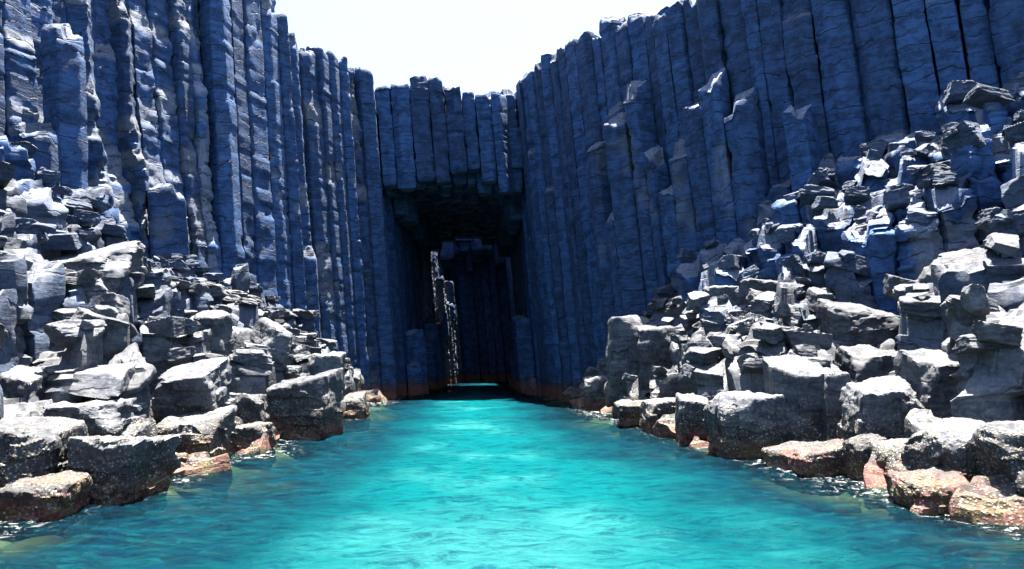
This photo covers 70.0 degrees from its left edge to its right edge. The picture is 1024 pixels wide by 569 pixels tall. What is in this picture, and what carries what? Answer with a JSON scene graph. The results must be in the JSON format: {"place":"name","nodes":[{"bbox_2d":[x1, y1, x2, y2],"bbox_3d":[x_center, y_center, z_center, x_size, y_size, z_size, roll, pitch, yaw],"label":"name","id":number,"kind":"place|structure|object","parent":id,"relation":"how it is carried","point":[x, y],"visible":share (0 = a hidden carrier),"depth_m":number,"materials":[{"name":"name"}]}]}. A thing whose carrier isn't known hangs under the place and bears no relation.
{"place":"outdoors","nodes":[
{"label":"outdoors","id":0,"kind":"place"},
{"bbox_2d":[0,0,370,389],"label":"cliff","id":1,"kind":"structure","parent":0,"point":[230,121],"depth_m":37.02,"materials":[{"name":"blue stone"}]},
{"bbox_2d":[0,23,389,487],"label":"rock slope","id":2,"kind":"structure","parent":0,"point":[80,335],"depth_m":22.52,"materials":[{"name":"grey stone"}]},
{"bbox_2d":[0,365,48,401],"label":"boulder","id":3,"kind":"object","parent":2,"relation":"on","point":[26,383],"visible":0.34,"depth_m":15.69,"materials":[{"name":"grey stone"}]},
{"bbox_2d":[0,416,88,487],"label":"boulder","id":4,"kind":"object","parent":2,"relation":"on","point":[33,446],"visible":0.45,"depth_m":12.99,"materials":[{"name":"grey stone"}]},
{"bbox_2d":[39,397,147,435],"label":"boulder","id":5,"kind":"object","parent":2,"relation":"on","point":[105,417],"visible":0.48,"depth_m":15.23,"materials":[{"name":"grey stone"}]},
{"bbox_2d":[49,241,147,298],"bbox_3d":[-12.746,-0.133,22.061,3.014,2.329,2.180,0,6,0],"label":"boulder","id":6,"kind":"object","parent":2,"relation":"on","point":[115,264],"visible":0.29,"depth_m":21.53,"materials":[{"name":"grey stone"}]},
{"bbox_2d":[151,357,236,424],"bbox_3d":[-8.766,3.155,20.183,1.848,2.038,1.812,0,6,0],"label":"boulder","id":7,"kind":"object","parent":2,"relation":"on","point":[201,385],"visible":0.74,"depth_m":19.39,"materials":[{"name":"grey stone"}]},
{"bbox_2d":[193,310,236,354],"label":"boulder","id":8,"kind":"object","parent":2,"relation":"on","point":[219,323],"visible":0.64,"depth_m":23.83,"materials":[{"name":"grey stone"}]},
{"bbox_2d":[230,392,271,423],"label":"boulder","id":9,"kind":"object","parent":2,"relation":"on","point":[251,408],"visible":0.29,"depth_m":22.86,"materials":[{"name":"grey stone"}]},
{"bbox_2d":[229,421,279,458],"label":"boulder","id":10,"kind":"object","parent":2,"relation":"on","point":[243,436],"visible":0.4,"depth_m":20.40,"materials":[{"name":"grey stone"}]},
{"bbox_2d":[250,317,292,371],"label":"boulder","id":11,"kind":"object","parent":2,"relation":"on","point":[276,338],"visible":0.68,"depth_m":26.15,"materials":[{"name":"grey stone"}]},
{"bbox_2d":[307,351,345,398],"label":"boulder","id":12,"kind":"object","parent":2,"relation":"on","point":[317,363],"visible":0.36,"depth_m":28.55,"materials":[{"name":"grey stone"}]},
{"bbox_2d":[342,392,369,427],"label":"boulder","id":13,"kind":"object","parent":2,"relation":"on","point":[357,406],"visible":0.57,"depth_m":31.39,"materials":[{"name":"grey stone"}]},
{"bbox_2d":[0,399,862,547],"bbox_3d":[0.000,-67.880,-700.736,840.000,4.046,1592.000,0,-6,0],"label":"sea floor","id":14,"kind":"structure","parent":0,"point":[849,491],"depth_m":21.60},
{"bbox_2d":[0,536,45,553],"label":"submerged rock","id":15,"kind":"object","parent":14,"relation":"on","point":[17,546],"visible":0.15,"depth_m":10.92,"materials":[{"name":"green stone"}]},
{"bbox_2d":[0,470,92,540],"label":"boulder","id":16,"kind":"object","parent":14,"relation":"on","point":[27,504],"visible":0.62,"depth_m":11.67,"materials":[{"name":"stone"}]},
{"bbox_2d":[66,434,182,512],"bbox_3d":[-7.460,3.647,13.640,1.917,1.884,2.163,0,0,0],"label":"boulder","id":17,"kind":"object","parent":14,"relation":"on","point":[121,469],"visible":0.54,"depth_m":12.88,"materials":[{"name":"grey stone"}]},
{"bbox_2d":[169,486,182,491],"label":"submerged rock","id":18,"kind":"object","parent":14,"relation":"on","point":[176,489],"visible":0.02,"depth_m":15.62,"materials":[{"name":"green stone"}]},
{"bbox_2d":[156,405,236,457],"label":"boulder","id":19,"kind":"object","parent":14,"relation":"on","point":[209,432],"visible":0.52,"depth_m":18.42,"materials":[{"name":"grey stone"}]},
{"bbox_2d":[266,368,345,455],"bbox_3d":[-6.854,4.329,24.384,2.332,2.932,2.280,0,0,0],"label":"boulder","id":20,"kind":"object","parent":14,"relation":"on","point":[307,407],"visible":0.78,"depth_m":23.58,"materials":[{"name":"grey stone"}]},
{"bbox_2d":[614,399,643,431],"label":"boulder","id":21,"kind":"object","parent":14,"relation":"on","point":[628,412],"visible":0.49,"depth_m":27.26,"materials":[{"name":"grey stone"}]},
{"bbox_2d":[761,439,848,495],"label":"boulder","id":22,"kind":"object","parent":14,"relation":"on","point":[799,462],"visible":0.61,"depth_m":16.13,"materials":[{"name":"brown stone"}]},
{"bbox_2d":[821,496,856,500],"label":"submerged rock","id":23,"kind":"object","parent":14,"relation":"on","point":[844,497],"visible":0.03,"depth_m":15.08,"materials":[{"name":"green stone"}]},
{"bbox_2d":[883,466,969,527],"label":"boulder","id":24,"kind":"object","parent":14,"relation":"on","point":[924,494],"visible":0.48,"depth_m":12.51,"materials":[{"name":"stone"}]},
{"bbox_2d":[348,66,562,404],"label":"cliff back","id":25,"kind":"structure","parent":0,"point":[455,248],"depth_m":52.35,"materials":[{"name":"blue stone"}]},
{"bbox_2d":[275,0,695,99],"label":"sky","id":26,"kind":"structure","parent":0,"point":[479,47],"materials":[{"name":"white"}]},
{"bbox_2d":[0,381,1023,568],"bbox_3d":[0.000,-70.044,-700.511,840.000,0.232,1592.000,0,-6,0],"label":"water","id":27,"kind":"structure","parent":0,"point":[485,475],"depth_m":11.94,"materials":[{"name":"teal liquid"}]},
{"bbox_2d":[534,0,1023,391],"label":"cliff","id":28,"kind":"structure","parent":0,"point":[856,74],"depth_m":33.21,"materials":[{"name":"blue stone"}]},
{"bbox_2d":[561,67,1023,539],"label":"rock slope","id":29,"kind":"structure","parent":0,"point":[878,224],"depth_m":25.21,"materials":[{"name":"grey stone"}]},
{"bbox_2d":[582,374,607,418],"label":"boulder","id":30,"kind":"object","parent":29,"relation":"on","point":[594,394],"visible":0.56,"depth_m":36.78,"materials":[{"name":"grey stone"}]},
{"bbox_2d":[604,315,642,406],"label":"boulder","id":31,"kind":"object","parent":29,"relation":"on","point":[621,354],"visible":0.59,"depth_m":31.99,"materials":[{"name":"grey stone"}]},
{"bbox_2d":[637,325,674,393],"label":"boulder","id":32,"kind":"object","parent":29,"relation":"on","point":[653,346],"visible":0.6,"depth_m":30.97,"materials":[{"name":"grey stone"}]},
{"bbox_2d":[639,397,675,439],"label":"boulder","id":33,"kind":"object","parent":29,"relation":"on","point":[653,411],"visible":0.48,"depth_m":25.26,"materials":[{"name":"grey stone"}]},
{"bbox_2d":[675,393,708,450],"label":"boulder","id":34,"kind":"object","parent":29,"relation":"on","point":[689,418],"visible":0.56,"depth_m":21.82,"materials":[{"name":"grey stone"}]},
{"bbox_2d":[704,285,738,303],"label":"boulder","id":35,"kind":"object","parent":29,"relation":"on","point":[714,290],"visible":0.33,"depth_m":28.63,"materials":[{"name":"grey stone"}]},
{"bbox_2d":[703,390,788,469],"bbox_3d":[6.261,4.051,19.457,2.093,2.550,2.366,-3,0,0],"label":"boulder","id":36,"kind":"object","parent":29,"relation":"on","point":[741,426],"visible":0.7,"depth_m":18.43,"materials":[{"name":"grey stone"}]},
{"bbox_2d":[734,278,777,308],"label":"boulder","id":37,"kind":"object","parent":29,"relation":"on","point":[741,293],"visible":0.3,"depth_m":27.28,"materials":[{"name":"grey stone"}]},
{"bbox_2d":[762,354,835,441],"bbox_3d":[7.497,3.582,19.080,1.435,3.400,2.014,-3,0,0],"label":"boulder","id":38,"kind":"object","parent":29,"relation":"on","point":[797,381],"visible":0.44,"depth_m":18.36,"materials":[{"name":"grey stone"}]},
{"bbox_2d":[822,367,850,441],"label":"boulder","id":39,"kind":"object","parent":29,"relation":"on","point":[833,385],"visible":0.23,"depth_m":18.12,"materials":[{"name":"grey stone"}]},
{"bbox_2d":[813,298,899,346],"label":"boulder","id":40,"kind":"object","parent":29,"relation":"on","point":[873,326],"visible":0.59,"depth_m":21.65,"materials":[{"name":"grey stone"}]},
{"bbox_2d":[841,433,886,491],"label":"boulder","id":41,"kind":"object","parent":29,"relation":"on","point":[855,456],"visible":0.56,"depth_m":15.49,"materials":[{"name":"grey stone"}]},
{"bbox_2d":[834,344,897,382],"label":"boulder","id":42,"kind":"object","parent":29,"relation":"on","point":[859,363],"visible":0.28,"depth_m":19.74,"materials":[{"name":"grey stone"}]},
{"bbox_2d":[837,375,925,440],"bbox_3d":[8.535,3.382,17.188,2.029,2.259,1.989,-3,0,0],"label":"boulder","id":43,"kind":"object","parent":29,"relation":"on","point":[882,406],"visible":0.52,"depth_m":16.38,"materials":[{"name":"grey stone"}]},
{"bbox_2d":[868,438,913,471],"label":"boulder","id":44,"kind":"object","parent":29,"relation":"on","point":[888,454],"visible":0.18,"depth_m":14.64,"materials":[{"name":"grey stone"}]},
{"bbox_2d":[893,346,959,416],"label":"boulder","id":45,"kind":"object","parent":29,"relation":"on","point":[925,372],"visible":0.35,"depth_m":16.91,"materials":[{"name":"grey stone"}]},
{"bbox_2d":[900,417,985,481],"bbox_3d":[8.486,3.673,13.628,1.779,2.256,1.894,-3,0,0],"label":"boulder","id":46,"kind":"object","parent":29,"relation":"on","point":[944,442],"visible":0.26,"depth_m":13.38,"materials":[{"name":"grey stone"}]},
{"bbox_2d":[917,244,986,283],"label":"boulder","id":47,"kind":"object","parent":29,"relation":"on","point":[959,257],"visible":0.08,"depth_m":21.53,"materials":[{"name":"grey stone"}]},
{"bbox_2d":[970,420,1023,494],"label":"boulder","id":48,"kind":"object","parent":29,"relation":"on","point":[998,446],"visible":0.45,"depth_m":11.99,"materials":[{"name":"grey stone"}]}
]}

